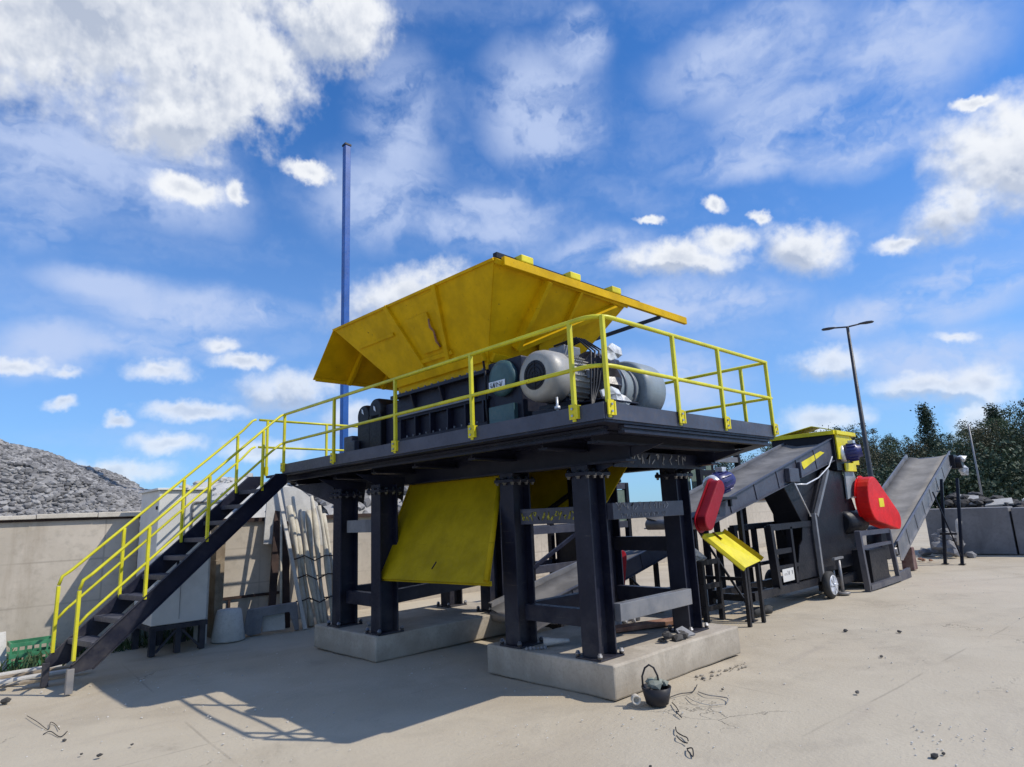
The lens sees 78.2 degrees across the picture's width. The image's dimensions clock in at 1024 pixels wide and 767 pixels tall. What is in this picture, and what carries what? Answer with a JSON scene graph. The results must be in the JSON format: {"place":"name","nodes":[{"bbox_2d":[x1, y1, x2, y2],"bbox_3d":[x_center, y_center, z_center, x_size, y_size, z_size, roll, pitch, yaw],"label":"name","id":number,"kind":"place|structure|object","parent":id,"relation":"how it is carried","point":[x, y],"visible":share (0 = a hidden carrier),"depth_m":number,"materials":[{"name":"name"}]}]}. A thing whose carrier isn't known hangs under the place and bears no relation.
{"place":"outdoors","nodes":[
{"label":"outdoors","id":0,"kind":"place"},
{"bbox_2d":[40,414,287,694],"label":"staircase","id":1,"kind":"structure","parent":0,"point":[110,640],"depth_m":8.20,"materials":[{"name":"metal"}]},
{"bbox_2d":[0,518,1023,766],"bbox_3d":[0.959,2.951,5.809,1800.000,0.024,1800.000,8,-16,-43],"label":"ground","id":2,"kind":"structure","parent":0,"point":[804,656],"depth_m":6.00,"materials":[{"name":"concrete"}]},
{"bbox_2d":[0,631,6,670],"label":"fibre sheet","id":3,"kind":"object","parent":2,"relation":"on","point":[3,656],"visible":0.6,"depth_m":8.39,"materials":[{"name":"concrete"}]},
{"bbox_2d":[0,697,10,704],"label":"stone","id":4,"kind":"object","parent":2,"relation":"on","point":[5,700],"visible":1,"depth_m":6.73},
{"bbox_2d":[0,678,12,683],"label":"plank","id":5,"kind":"object","parent":2,"relation":"on","point":[5,681],"visible":1,"depth_m":7.29,"materials":[{"name":"wood"}]},
{"bbox_2d":[6,635,55,668],"bbox_3d":[-6.571,3.666,8.594,0.500,0.320,0.345,8,-16,-43],"label":"green crate","id":6,"kind":"object","parent":2,"relation":"on","point":[18,644],"visible":0.57,"depth_m":8.52,"materials":[{"name":"plastic"}]},
{"bbox_2d":[0,665,61,675],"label":"plank","id":7,"kind":"object","parent":2,"relation":"on","point":[21,670],"visible":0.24,"depth_m":8.06,"materials":[{"name":"wood"}]},
{"bbox_2d":[0,665,68,678],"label":"plank","id":8,"kind":"object","parent":2,"relation":"on","point":[33,672],"visible":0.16,"depth_m":7.85,"materials":[{"name":"grey wood"}]},
{"bbox_2d":[0,668,68,681],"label":"plank","id":9,"kind":"object","parent":2,"relation":"on","point":[31,676],"visible":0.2,"depth_m":7.63,"materials":[{"name":"wood"}]},
{"bbox_2d":[19,674,65,684],"bbox_3d":[-5.494,3.488,7.436,0.517,0.045,0.120,4,-13,-29],"label":"plank","id":10,"kind":"object","parent":2,"relation":"on","point":[37,680],"visible":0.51,"depth_m":7.38,"materials":[{"name":"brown wood"}]},
{"bbox_2d":[27,716,59,729],"bbox_3d":[-4.422,3.202,5.956,0.870,0.016,0.100,-13,-15,40],"label":"wire scrap","id":11,"kind":"object","parent":2,"relation":"on","point":[42,725],"visible":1,"depth_m":5.87,"materials":[{"name":"black paint"}]},
{"bbox_2d":[43,731,67,736],"bbox_3d":[-4.049,3.113,5.606,0.250,0.018,0.101,-8,-13,23],"label":"wire scrap","id":12,"kind":"object","parent":2,"relation":"on","point":[56,734],"visible":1,"depth_m":5.60,"materials":[{"name":"black paint"}]},
{"bbox_2d":[0,511,140,660],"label":"concrete wall","id":13,"kind":"structure","parent":2,"relation":"on","point":[40,554],"depth_m":9.27,"materials":[{"name":"concrete"}]},
{"bbox_2d":[0,439,149,515],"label":"gravel pile","id":14,"kind":"object","parent":2,"relation":"on","point":[34,481],"visible":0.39,"depth_m":10.25,"materials":[{"name":"gravel"}]},
{"bbox_2d":[0,626,193,672],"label":"weeds","id":15,"kind":"object","parent":2,"relation":"on","point":[36,658],"visible":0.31,"depth_m":8.64,"materials":[{"name":"plant"}]},
{"bbox_2d":[131,619,207,656],"bbox_3d":[-5.141,3.750,9.409,0.780,0.396,0.990,8,-16,-43],"label":"cabinet stand","id":16,"kind":"object","parent":2,"relation":"on","point":[155,635],"visible":0.82,"depth_m":9.12,"materials":[{"name":"blue paint"}]},
{"bbox_2d":[134,488,215,626],"bbox_3d":[-5.196,2.607,9.648,0.820,1.935,1.040,8,-16,-43],"label":"electrical cabinet","id":17,"kind":"object","parent":16,"relation":"on","point":[186,601],"visible":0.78,"depth_m":9.31,"materials":[{"name":"grey metal"}]},
{"bbox_2d":[193,557,210,643],"bbox_3d":[-4.862,3.211,9.888,0.080,1.620,0.350,8,-16,-43],"label":"pale plank","id":18,"kind":"object","parent":2,"relation":"on","point":[195,635],"visible":0.07,"depth_m":9.77,"materials":[{"name":"wood"}]},
{"bbox_2d":[207,526,225,637],"bbox_3d":[-4.881,3.249,10.393,0.170,1.750,0.400,8,-16,-43],"label":"timber post","id":19,"kind":"object","parent":2,"relation":"on","point":[216,582],"visible":0.61,"depth_m":10.27,"materials":[{"name":"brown wood"}]},
{"bbox_2d":[210,608,244,642],"bbox_3d":[-4.442,3.775,9.867,0.500,0.470,0.500,8,-16,-43],"label":"plastic tub","id":20,"kind":"object","parent":2,"relation":"on","point":[228,626],"visible":1,"depth_m":9.71,"materials":[{"name":"plastic"}]},
{"bbox_2d":[179,473,332,518],"bbox_3d":[-5.757,2.586,13.700,4.246,1.341,4.209,8,-16,-43],"label":"sand heap","id":21,"kind":"object","parent":2,"relation":"on","point":[221,485],"visible":0.21,"depth_m":12.95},
{"bbox_2d":[244,602,298,635],"bbox_3d":[-3.955,3.873,10.374,0.893,0.440,0.174,5,-14,-32],"label":"broken frame","id":22,"kind":"object","parent":2,"relation":"on","point":[253,621],"visible":0.94,"depth_m":10.28,"materials":[{"name":"metal"}]},
{"bbox_2d":[262,613,284,631],"bbox_3d":[-3.954,3.948,10.444,0.365,0.284,0.067,3,-13,-24],"label":"stone slab","id":23,"kind":"object","parent":2,"relation":"on","point":[273,622],"depth_m":10.43,"materials":[{"name":"concrete"}]},
{"bbox_2d":[268,511,279,605],"bbox_3d":[-4.189,3.244,11.093,0.136,1.989,0.802,0,-12,-14],"label":"leaning board","id":24,"kind":"object","parent":2,"relation":"on","point":[274,565],"visible":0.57,"depth_m":11.14,"materials":[{"name":"wood"}]},
{"bbox_2d":[263,487,322,544],"bbox_3d":[-4.090,2.494,11.790,1.151,1.124,0.188,8,-15,-41],"label":"pale sheet","id":25,"kind":"object","parent":24,"relation":"on","point":[302,501],"visible":0.35,"depth_m":11.77,"materials":[{"name":"plastic"}]},
{"bbox_2d":[280,512,281,603],"bbox_3d":[-4.093,3.268,11.153,0.044,1.964,0.687,3,-13,-25],"label":"leaning pipe","id":26,"kind":"object","parent":2,"relation":"on","point":[280,559],"visible":0.46,"depth_m":11.21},
{"bbox_2d":[282,521,289,627],"bbox_3d":[-4.034,3.315,11.222,0.142,1.889,0.712,4,-13,-27],"label":"leaning board","id":27,"kind":"object","parent":2,"relation":"on","point":[285,580],"visible":0.57,"depth_m":11.14,"materials":[{"name":"wood"}]},
{"bbox_2d":[277,490,306,629],"bbox_3d":[-3.875,2.934,10.996,0.918,2.535,0.066,-10,-14,32],"label":"trim strip","id":28,"kind":"object","parent":2,"relation":"on","point":[294,573],"depth_m":10.91,"materials":[{"name":"wood"}]},
{"bbox_2d":[286,496,332,627],"bbox_3d":[-3.570,3.147,11.343,0.814,2.250,0.799,8,-16,-43],"label":"board bundle","id":29,"kind":"object","parent":2,"relation":"on","point":[311,527],"visible":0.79,"depth_m":11.28,"materials":[{"name":"wood"}]},
{"bbox_2d":[339,142,351,452],"bbox_3d":[-3.186,-0.353,11.986,0.400,9.290,0.400,8,-16,-43],"label":"blue mast","id":30,"kind":"object","parent":2,"relation":"on","point":[345,293],"visible":0.45,"depth_m":12.36,"materials":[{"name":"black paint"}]},
{"bbox_2d":[290,483,408,514],"bbox_3d":[-2.266,3.084,17.195,8.436,1.825,4.587,8,-16,-43],"label":"rubble heap","id":31,"kind":"object","parent":2,"relation":"on","point":[365,507],"visible":0.01,"depth_m":13.50,"materials":[{"name":"stone"}]},
{"bbox_2d":[314,601,505,662],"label":"concrete plinth","id":32,"kind":"structure","parent":2,"relation":"on","point":[429,628],"depth_m":8.60,"materials":[{"name":"concrete"}]},
{"bbox_2d":[131,496,856,638],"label":"concrete wall","id":33,"kind":"structure","parent":2,"relation":"on","point":[248,553],"depth_m":11.49,"materials":[{"name":"concrete"}]},
{"bbox_2d":[0,570,1019,766],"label":"ground grit","id":34,"kind":"object","parent":2,"relation":"on","point":[602,717],"visible":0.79,"depth_m":5.42,"materials":[{"name":"concrete"}]},
{"bbox_2d":[500,483,635,586],"bbox_3d":[1.104,3.108,12.301,3.020,2.265,0.915,8,-16,-43],"label":"machine stand","id":35,"kind":"object","parent":2,"relation":"on","point":[565,548],"visible":0.18,"depth_m":12.26,"materials":[{"name":"black paint"}]},
{"bbox_2d":[489,550,666,630],"bbox_3d":[1.339,3.209,10.230,3.791,1.214,1.065,8,-16,-43],"label":"belt conveyor","id":36,"kind":"object","parent":2,"relation":"on","point":[562,581],"visible":0.22,"depth_m":10.16,"materials":[{"name":"blue paint"}]},
{"bbox_2d":[487,617,740,700],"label":"concrete plinth","id":37,"kind":"structure","parent":2,"relation":"on","point":[560,666],"depth_m":6.59,"materials":[{"name":"concrete"}]},
{"bbox_2d":[258,314,778,662],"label":"steel platform","id":38,"kind":"structure","parent":37,"relation":"on","point":[588,444],"depth_m":7.17,"materials":[{"name":"blue paint"}]},
{"bbox_2d":[381,476,499,585],"bbox_3d":[-0.840,1.784,7.843,0.733,1.315,2.331,8,-16,-43],"label":"discharge chute","id":39,"kind":"object","parent":38,"relation":"hanging from","point":[446,532],"visible":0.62,"depth_m":7.75,"materials":[{"name":"metal"}]},
{"bbox_2d":[344,355,546,451],"bbox_3d":[-0.694,0.513,8.474,1.520,0.965,3.730,8,-16,-43],"label":"shredder","id":40,"kind":"object","parent":38,"relation":"on","point":[505,404],"visible":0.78,"depth_m":7.63,"materials":[{"name":"blue paint"}]},
{"bbox_2d":[313,252,686,392],"bbox_3d":[-0.227,-0.334,9.226,3.760,1.142,4.162,8,-16,-43],"label":"loading hopper","id":41,"kind":"object","parent":40,"relation":"on","point":[497,297],"visible":0.92,"depth_m":7.60,"materials":[{"name":"yellow paint"}]},
{"bbox_2d":[520,344,592,414],"bbox_3d":[0.559,0.062,6.445,0.931,0.920,0.536,8,-16,-43],"label":"electric motor","id":42,"kind":"object","parent":38,"relation":"on","point":[554,393],"visible":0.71,"depth_m":6.17,"materials":[{"name":"grey paint"}]},
{"bbox_2d":[553,337,601,403],"bbox_3d":[0.745,-0.043,6.104,0.447,0.965,0.934,0,-12,-12],"label":"cable bundle","id":43,"kind":"object","parent":42,"relation":"hanging from","point":[593,390],"visible":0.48,"depth_m":6.26,"materials":[{"name":"black paint"}]},
{"bbox_2d":[522,466,626,508],"bbox_3d":[0.551,1.437,8.112,0.485,0.707,2.030,8,-16,-43],"label":"collecting chute","id":44,"kind":"object","parent":38,"relation":"attached to","point":[551,489],"visible":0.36,"depth_m":8.21,"materials":[{"name":"yellow paint"}]},
{"bbox_2d":[579,343,638,405],"bbox_3d":[0.832,0.086,6.542,0.600,0.889,0.720,8,-16,-43],"label":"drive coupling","id":45,"kind":"object","parent":38,"relation":"on","point":[614,351],"visible":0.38,"depth_m":6.35,"materials":[{"name":"metal"}]},
{"bbox_2d":[615,359,665,408],"bbox_3d":[1.294,0.207,7.462,1.250,0.980,0.800,8,-16,-43],"label":"motor","id":46,"kind":"object","parent":38,"relation":"on","point":[644,390],"visible":0.21,"depth_m":7.32,"materials":[{"name":"grey paint"}]},
{"bbox_2d":[525,645,546,649],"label":"mortar crumbs","id":47,"kind":"object","parent":37,"relation":"on","point":[534,647],"visible":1,"depth_m":6.70,"materials":[{"name":"grey concrete"}]},
{"bbox_2d":[615,617,639,624],"bbox_3d":[1.380,3.021,7.969,0.710,0.102,0.177,8,-16,-43],"label":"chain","id":48,"kind":"object","parent":37,"relation":"on","point":[627,621],"visible":0.3,"depth_m":7.99,"materials":[{"name":"grey metal"}]},
{"bbox_2d":[615,617,672,632],"bbox_3d":[1.561,2.918,7.595,1.089,0.065,0.200,2,-12,-20],"label":"rusty plank","id":49,"kind":"object","parent":37,"relation":"on","point":[643,625],"visible":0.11,"depth_m":7.54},
{"bbox_2d":[658,626,694,641],"bbox_3d":[1.782,2.752,6.896,0.503,0.128,0.205,5,-14,-33],"label":"rubble lump","id":50,"kind":"object","parent":37,"relation":"on","point":[682,632],"visible":1,"depth_m":6.86,"materials":[{"name":"stone"}]},
{"bbox_2d":[631,693,640,704],"bbox_3d":[1.113,2.840,5.664,0.084,0.083,0.070,-2,-12,-1],"label":"pipe ring","id":51,"kind":"object","parent":2,"relation":"on","point":[635,699],"visible":1,"depth_m":5.64,"materials":[{"name":"concrete"}]},
{"bbox_2d":[641,664,670,706],"bbox_3d":[1.310,2.730,5.724,0.274,0.344,0.270,8,-16,-43],"label":"black bucket","id":52,"kind":"object","parent":2,"relation":"on","point":[656,690],"visible":1,"depth_m":5.66,"materials":[{"name":"paint"}]},
{"bbox_2d":[670,685,696,697],"bbox_3d":[1.662,2.936,5.998,0.510,0.018,0.082,8,-16,-43],"label":"cable","id":53,"kind":"object","parent":2,"relation":"on","point":[684,693],"visible":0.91,"depth_m":5.95,"materials":[{"name":"black paint"}]},
{"bbox_2d":[686,747,693,756],"bbox_3d":[1.287,2.653,4.535,0.046,0.019,0.158,-4,-12,9],"label":"wire scrap","id":54,"kind":"object","parent":2,"relation":"on","point":[692,751],"visible":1,"depth_m":4.54,"materials":[{"name":"black paint"}]},
{"bbox_2d":[686,696,723,705],"bbox_3d":[1.707,2.871,5.689,0.122,0.017,0.410,6,-15,-37],"label":"cable","id":55,"kind":"object","parent":2,"relation":"on","point":[703,703],"visible":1,"depth_m":5.60,"materials":[{"name":"rubber"}]},
{"bbox_2d":[696,558,725,622],"bbox_3d":[2.915,3.214,9.829,0.570,0.905,0.520,8,-16,-43],"label":"steel stand","id":56,"kind":"object","parent":2,"relation":"on","point":[706,608],"visible":0.39,"depth_m":9.62,"materials":[{"name":"black paint"}]},
{"bbox_2d":[695,548,706,561],"bbox_3d":[2.866,2.637,9.786,0.198,0.243,0.655,-9,-13,30],"label":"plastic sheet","id":57,"kind":"object","parent":56,"relation":"on","point":[700,556],"visible":0.35,"depth_m":9.81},
{"bbox_2d":[698,691,728,703],"bbox_3d":[1.877,2.890,5.818,0.099,0.018,0.416,2,-13,-23],"label":"cable","id":58,"kind":"object","parent":2,"relation":"on","point":[715,696],"visible":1,"depth_m":5.83,"materials":[{"name":"grey metal"}]},
{"bbox_2d":[687,449,754,604],"bbox_3d":[3.701,2.559,11.737,1.570,2.885,0.670,8,-16,-43],"label":"steel rack","id":59,"kind":"object","parent":2,"relation":"on","point":[698,476],"visible":0.09,"depth_m":11.89,"materials":[{"name":"metal"}]},
{"bbox_2d":[695,662,746,679],"bbox_3d":[2.256,3.055,6.689,0.936,0.026,0.175,6,-14,-35],"label":"plinth rubble","id":60,"kind":"object","parent":2,"relation":"on","point":[712,671],"visible":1,"depth_m":6.68,"materials":[{"name":"stone"}]},
{"bbox_2d":[714,454,747,470],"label":"broadleaf tree","id":61,"kind":"object","parent":2,"relation":"on","point":[725,464],"visible":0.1,"depth_m":69.20,"materials":[{"name":"green plant"}]},
{"bbox_2d":[701,529,765,626],"bbox_3d":[3.285,2.847,9.273,1.041,1.367,0.484,8,-16,-43],"label":"yellow chute","id":62,"kind":"object","parent":2,"relation":"on","point":[737,552],"visible":1,"depth_m":9.32,"materials":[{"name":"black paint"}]},
{"bbox_2d":[644,438,834,621],"bbox_3d":[4.273,2.314,10.867,5.867,2.964,1.248,8,-16,-43],"label":"belt conveyor","id":63,"kind":"object","parent":2,"relation":"on","point":[719,494],"visible":0.84,"depth_m":10.27,"materials":[{"name":"metal"}]},
{"bbox_2d":[743,442,771,459],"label":"broadleaf tree","id":64,"kind":"object","parent":2,"relation":"on","point":[767,448],"visible":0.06,"depth_m":71.81,"materials":[{"name":"green plant"}]},
{"bbox_2d":[753,605,772,616],"bbox_3d":[3.909,3.572,9.889,0.480,0.150,0.150,5,-14,-32],"label":"stone","id":65,"kind":"object","parent":2,"relation":"on","point":[768,610],"visible":0.56,"depth_m":9.88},
{"bbox_2d":[712,426,911,601],"bbox_3d":[5.730,2.407,12.350,6.511,3.328,1.728,8,-16,-43],"label":"crushing mill","id":66,"kind":"object","parent":2,"relation":"on","point":[821,544],"visible":0.95,"depth_m":12.03,"materials":[{"name":"black paint"}]},
{"bbox_2d":[810,424,860,477],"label":"broadleaf tree","id":67,"kind":"object","parent":2,"relation":"on","point":[835,428],"visible":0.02,"depth_m":65.54,"materials":[{"name":"green plant"}]},
{"bbox_2d":[821,320,873,476],"bbox_3d":[20.797,2.318,37.357,2.861,12.148,0.329,-9,-13,30],"label":"street lamp","id":68,"kind":"object","parent":2,"relation":"on","point":[865,441],"visible":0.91,"depth_m":37.56,"materials":[{"name":"metal"}]},
{"bbox_2d":[835,423,880,472],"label":"broadleaf tree","id":69,"kind":"object","parent":2,"relation":"on","point":[856,435],"visible":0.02,"depth_m":72.34,"materials":[{"name":"green plant"}]},
{"bbox_2d":[845,426,882,467],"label":"broadleaf tree","id":70,"kind":"object","parent":2,"relation":"on","point":[868,433],"visible":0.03,"depth_m":78.60,"materials":[{"name":"green plant"}]},
{"bbox_2d":[843,465,890,486],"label":"bush","id":71,"kind":"object","parent":2,"relation":"on","point":[856,475],"visible":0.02,"depth_m":53.48,"materials":[{"name":"green plant"}]},
{"bbox_2d":[847,428,892,477],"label":"broadleaf tree","id":72,"kind":"object","parent":2,"relation":"on","point":[857,442],"visible":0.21,"depth_m":60.34,"materials":[{"name":"green plant"}]},
{"bbox_2d":[859,437,899,474],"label":"broadleaf tree","id":73,"kind":"object","parent":2,"relation":"on","point":[889,454],"visible":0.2,"depth_m":64.85,"materials":[{"name":"green plant"}]},
{"bbox_2d":[873,435,912,467],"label":"broadleaf tree","id":74,"kind":"object","parent":2,"relation":"on","point":[889,446],"visible":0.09,"depth_m":71.73,"materials":[{"name":"green plant"}]},
{"bbox_2d":[878,433,910,466],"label":"broadleaf tree","id":75,"kind":"object","parent":2,"relation":"on","point":[888,437],"visible":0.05,"depth_m":78.02,"materials":[{"name":"green plant"}]},
{"bbox_2d":[842,453,953,507],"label":"bush","id":76,"kind":"object","parent":2,"relation":"on","point":[881,474],"visible":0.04,"depth_m":52.43,"materials":[{"name":"green plant"}]},
{"bbox_2d":[863,448,950,507],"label":"bush","id":77,"kind":"object","parent":2,"relation":"on","point":[901,459],"visible":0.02,"depth_m":55.46,"materials":[{"name":"green plant"}]},
{"bbox_2d":[886,436,928,466],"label":"broadleaf tree","id":78,"kind":"object","parent":2,"relation":"on","point":[909,448],"visible":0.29,"depth_m":60.27,"materials":[{"name":"green plant"}]},
{"bbox_2d":[901,547,917,569],"bbox_3d":[9.534,4.203,15.138,0.296,0.520,0.260,8,-16,-43],"label":"support block","id":79,"kind":"object","parent":2,"relation":"on","point":[909,561],"depth_m":15.03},
{"bbox_2d":[862,451,968,564],"bbox_3d":[10.754,3.209,16.649,6.848,2.994,1.695,8,-16,-43],"label":"belt conveyor","id":80,"kind":"object","parent":2,"relation":"on","point":[911,487],"visible":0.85,"depth_m":16.74,"materials":[{"name":"grey metal"}]},
{"bbox_2d":[909,402,943,506],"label":"conifer tree","id":81,"kind":"object","parent":2,"relation":"on","point":[926,415],"visible":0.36,"depth_m":61.79,"materials":[{"name":"green plant"}]},
{"bbox_2d":[913,431,951,454],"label":"broadleaf tree","id":82,"kind":"object","parent":2,"relation":"on","point":[914,436],"visible":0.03,"depth_m":74.60,"materials":[{"name":"green plant"}]},
{"bbox_2d":[930,753,938,758],"bbox_3d":[2.871,2.529,4.278,0.055,0.032,0.050,8,-16,-43],"label":"stone","id":83,"kind":"object","parent":2,"relation":"on","point":[934,755],"visible":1,"depth_m":4.26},
{"bbox_2d":[914,433,958,476],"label":"broadleaf tree","id":84,"kind":"object","parent":2,"relation":"on","point":[937,447],"visible":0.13,"depth_m":57.62,"materials":[{"name":"green plant"}]},
{"bbox_2d":[918,528,976,557],"bbox_3d":[12.357,4.523,17.910,1.167,0.854,1.367,-2,-12,-4],"label":"scrap heap","id":85,"kind":"object","parent":2,"relation":"on","point":[937,546],"visible":0.62,"depth_m":17.65,"materials":[{"name":"grey concrete"}]},
{"bbox_2d":[955,518,958,544],"bbox_3d":[12.444,4.111,17.490,0.455,0.705,0.153,8,-16,-43],"label":"slab","id":86,"kind":"object","parent":85,"relation":"on","point":[956,526],"visible":0.45,"depth_m":17.41,"materials":[{"name":"concrete"}]},
{"bbox_2d":[879,445,1023,508],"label":"bush","id":87,"kind":"object","parent":2,"relation":"on","point":[1009,494],"visible":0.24,"depth_m":46.53,"materials":[{"name":"green plant"}]},
{"bbox_2d":[924,432,979,455],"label":"broadleaf tree","id":88,"kind":"object","parent":2,"relation":"on","point":[945,438],"visible":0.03,"depth_m":66.69,"materials":[{"name":"green plant"}]},
{"bbox_2d":[895,432,1023,507],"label":"bush","id":89,"kind":"object","parent":2,"relation":"on","point":[955,451],"visible":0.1,"depth_m":51.38,"materials":[{"name":"green plant"}]},
{"bbox_2d":[952,417,986,461],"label":"broadleaf tree","id":90,"kind":"object","parent":2,"relation":"on","point":[965,421],"visible":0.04,"depth_m":71.18,"materials":[{"name":"green plant"}]},
{"bbox_2d":[944,424,997,465],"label":"broadleaf tree","id":91,"kind":"object","parent":2,"relation":"on","point":[963,434],"visible":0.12,"depth_m":58.41,"materials":[{"name":"green plant"}]},
{"bbox_2d":[925,506,1018,554],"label":"concrete block","id":92,"kind":"structure","parent":2,"relation":"on","point":[988,530],"depth_m":18.01,"materials":[{"name":"concrete"}]},
{"bbox_2d":[968,424,982,493],"bbox_3d":[28.363,5.377,38.368,0.129,5.900,0.129,2,-12,-21],"label":"thin pole","id":93,"kind":"object","parent":2,"relation":"on","point":[979,482],"visible":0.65,"depth_m":38.44,"materials":[{"name":"grey metal"}]},
{"bbox_2d":[934,431,1023,507],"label":"bush","id":94,"kind":"object","parent":2,"relation":"on","point":[1015,464],"visible":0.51,"depth_m":47.02,"materials":[{"name":"green plant"}]},
{"bbox_2d":[944,491,1023,507],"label":"debris heap","id":95,"kind":"object","parent":2,"relation":"on","point":[982,500],"visible":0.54,"depth_m":19.08,"materials":[{"name":"stone"}]},
{"bbox_2d":[960,494,978,504],"bbox_3d":[13.916,3.552,19.199,0.556,0.357,0.337,-12,-15,39],"label":"broken slab","id":96,"kind":"object","parent":95,"relation":"on","point":[973,497],"depth_m":19.17,"materials":[{"name":"concrete"}]},
{"bbox_2d":[985,498,1013,506],"bbox_3d":[14.441,3.519,18.656,0.686,0.244,0.327,-13,-15,41],"label":"broken slab","id":97,"kind":"object","parent":95,"relation":"on","point":[998,502],"depth_m":18.62,"materials":[{"name":"concrete"}]},
{"bbox_2d":[953,420,1022,494],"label":"broadleaf tree","id":98,"kind":"object","parent":2,"relation":"on","point":[978,436],"visible":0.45,"depth_m":52.33,"materials":[{"name":"green plant"}]},
{"bbox_2d":[981,403,1009,453],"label":"conifer tree","id":99,"kind":"object","parent":2,"relation":"on","point":[990,413],"visible":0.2,"depth_m":58.83,"materials":[{"name":"green plant"}]},
{"bbox_2d":[971,417,1023,496],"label":"broadleaf tree","id":100,"kind":"object","parent":2,"relation":"on","point":[1004,423],"visible":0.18,"depth_m":53.30,"materials":[{"name":"green plant"}]},
{"bbox_2d":[980,413,1022,452],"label":"broadleaf tree","id":101,"kind":"object","parent":2,"relation":"on","point":[1002,420],"visible":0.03,"depth_m":68.28,"materials":[{"name":"green plant"}]},
{"bbox_2d":[987,405,1023,468],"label":"broadleaf tree","id":102,"kind":"object","parent":2,"relation":"on","point":[1003,411],"visible":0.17,"depth_m":56.81,"materials":[{"name":"green plant"}]},
{"bbox_2d":[997,398,1023,473],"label":"broadleaf tree","id":103,"kind":"object","parent":2,"relation":"on","point":[1021,429],"visible":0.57,"depth_m":51.10,"materials":[{"name":"green plant"}]},
{"bbox_2d":[1011,507,1023,554],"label":"concrete block","id":104,"kind":"structure","parent":2,"relation":"on","point":[1017,513],"depth_m":17.43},
{"bbox_2d":[0,0,1023,501],"label":"sky","id":105,"kind":"structure","parent":0,"point":[767,176],"materials":[{"name":"blue"}]},
{"bbox_2d":[543,637,569,646],"bbox_3d":[0.485,2.803,6.836,0.286,0.110,0.108,-3,-12,3],"label":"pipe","id":106,"kind":"object","parent":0,"point":[548,641],"visible":0.93,"depth_m":6.80,"materials":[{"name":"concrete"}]}
]}

